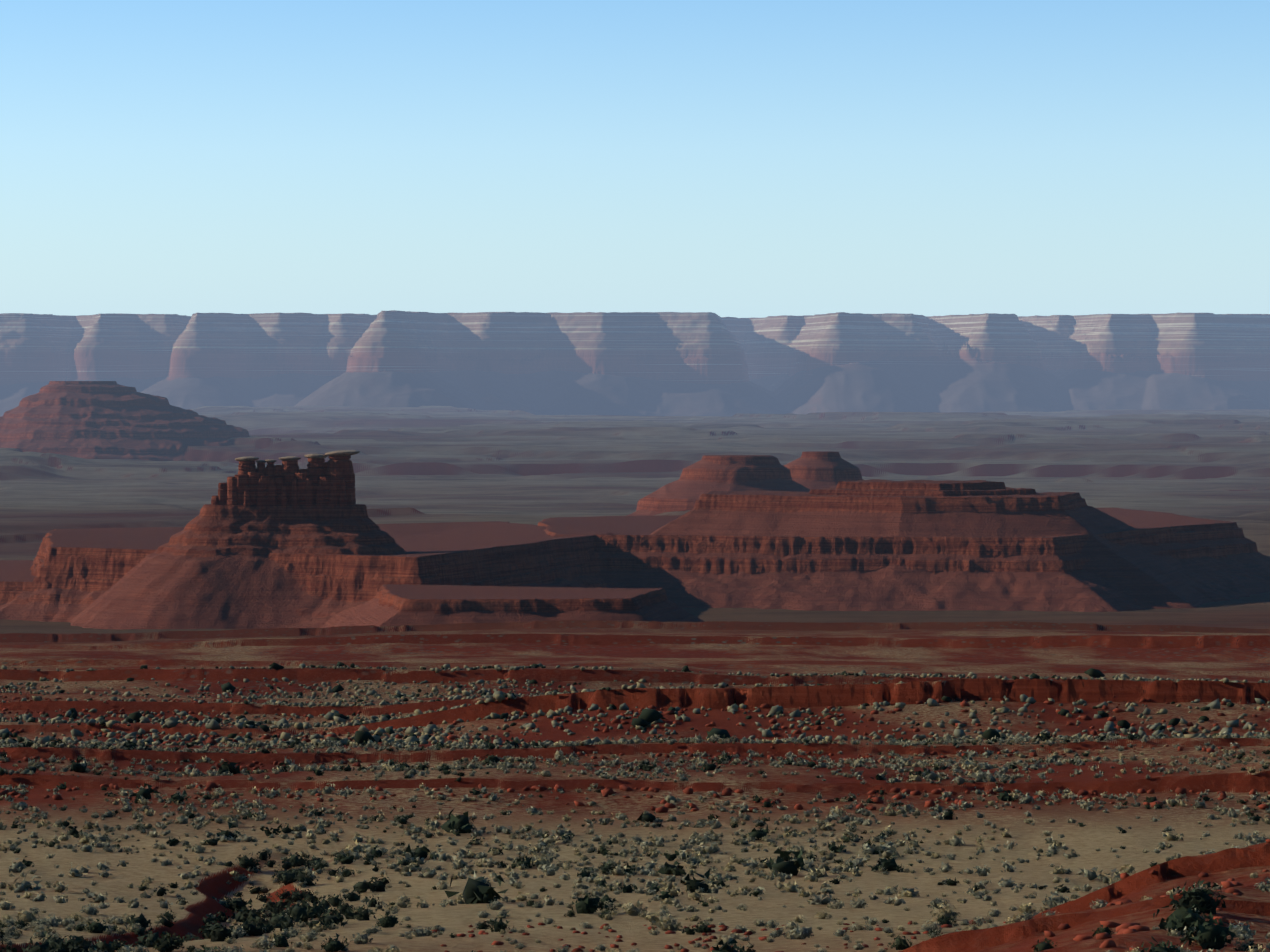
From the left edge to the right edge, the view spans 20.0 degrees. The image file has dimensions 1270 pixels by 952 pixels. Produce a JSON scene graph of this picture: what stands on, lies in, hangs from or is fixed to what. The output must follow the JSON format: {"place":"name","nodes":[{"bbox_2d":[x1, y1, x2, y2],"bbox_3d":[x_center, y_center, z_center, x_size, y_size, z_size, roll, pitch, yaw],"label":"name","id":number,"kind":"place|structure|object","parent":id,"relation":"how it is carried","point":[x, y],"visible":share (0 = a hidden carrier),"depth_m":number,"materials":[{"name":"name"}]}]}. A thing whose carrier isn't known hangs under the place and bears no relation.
{"place":"outdoors","nodes":[
{"label":"outdoors","id":0,"kind":"place"},
{"bbox_2d":[0,406,1269,951],"bbox_3d":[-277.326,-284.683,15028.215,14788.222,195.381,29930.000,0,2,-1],"label":"ground","id":1,"kind":"structure","parent":0,"point":[432,464],"depth_m":748.46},
{"bbox_2d":[0,381,249,460],"bbox_3d":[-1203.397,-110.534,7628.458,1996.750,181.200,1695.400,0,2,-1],"label":"butte","id":2,"kind":"object","parent":1,"relation":"on","point":[98,419],"visible":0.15,"depth_m":7384.85,"materials":[{"name":"red stone"}]},
{"bbox_2d":[0,310,1269,416],"bbox_3d":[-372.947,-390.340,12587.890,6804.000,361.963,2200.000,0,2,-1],"label":"cliffs","id":3,"kind":"structure","parent":1,"relation":"on","point":[648,363],"depth_m":12384.36,"materials":[{"name":"stone"}]},
{"bbox_2d":[627,451,863,515],"bbox_3d":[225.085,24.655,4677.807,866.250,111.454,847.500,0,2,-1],"label":"butte","id":4,"kind":"object","parent":1,"relation":"on","point":[808,471],"visible":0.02,"depth_m":4523.97,"materials":[{"name":"red stone"}]},
{"bbox_2d":[0,0,1269,317],"label":"sky","id":5,"kind":"structure","parent":0,"point":[724,158],"materials":[{"name":"blue"}]},
{"bbox_3d":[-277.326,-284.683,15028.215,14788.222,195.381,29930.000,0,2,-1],"label":"ground","id":6,"kind":"structure","parent":0,"visible":0},
{"bbox_2d":[0,850,418,951],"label":"bushes","id":7,"kind":"object","parent":6,"relation":"on","point":[275,908],"visible":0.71,"depth_m":319.49,"materials":[{"name":"green plant"}]},
{"bbox_2d":[211,456,355,508],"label":"seven sailors spires","id":8,"kind":"object","parent":6,"relation":"on","point":[319,482],"visible":0.98,"depth_m":3060.36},
{"bbox_2d":[235,450,359,462],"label":"seven sailors caps","id":9,"kind":"object","parent":8,"relation":"on","point":[336,453],"visible":0.81,"depth_m":3066.26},
{"bbox_2d":[0,479,1269,629],"bbox_3d":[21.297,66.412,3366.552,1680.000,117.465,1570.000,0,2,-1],"label":"mesa","id":10,"kind":"structure","parent":6,"relation":"on","point":[905,545],"depth_m":3281.62,"materials":[{"name":"red stone"}]},
{"bbox_2d":[0,661,1269,951],"bbox_3d":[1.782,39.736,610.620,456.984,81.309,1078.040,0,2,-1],"label":"shrubs","id":11,"kind":"object","parent":6,"relation":"on","point":[648,717],"visible":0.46,"depth_m":523.28,"materials":[{"name":"green plant"}]},
{"bbox_2d":[0,731,1269,924],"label":"shrubs","id":12,"kind":"object","parent":6,"relation":"on","point":[800,861],"visible":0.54,"depth_m":457.65,"materials":[{"name":"green plant"}]},
{"bbox_2d":[0,832,1269,951],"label":"sage bushes","id":13,"kind":"object","parent":6,"relation":"on","point":[1191,934],"visible":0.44,"depth_m":277.67,"materials":[{"name":"green plant"}]},
{"bbox_2d":[0,696,1269,951],"bbox_3d":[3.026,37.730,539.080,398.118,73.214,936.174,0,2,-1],"label":"boulders","id":14,"kind":"object","parent":6,"relation":"on","point":[1120,928],"visible":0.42,"depth_m":510.11,"materials":[{"name":"stone"}]}
]}

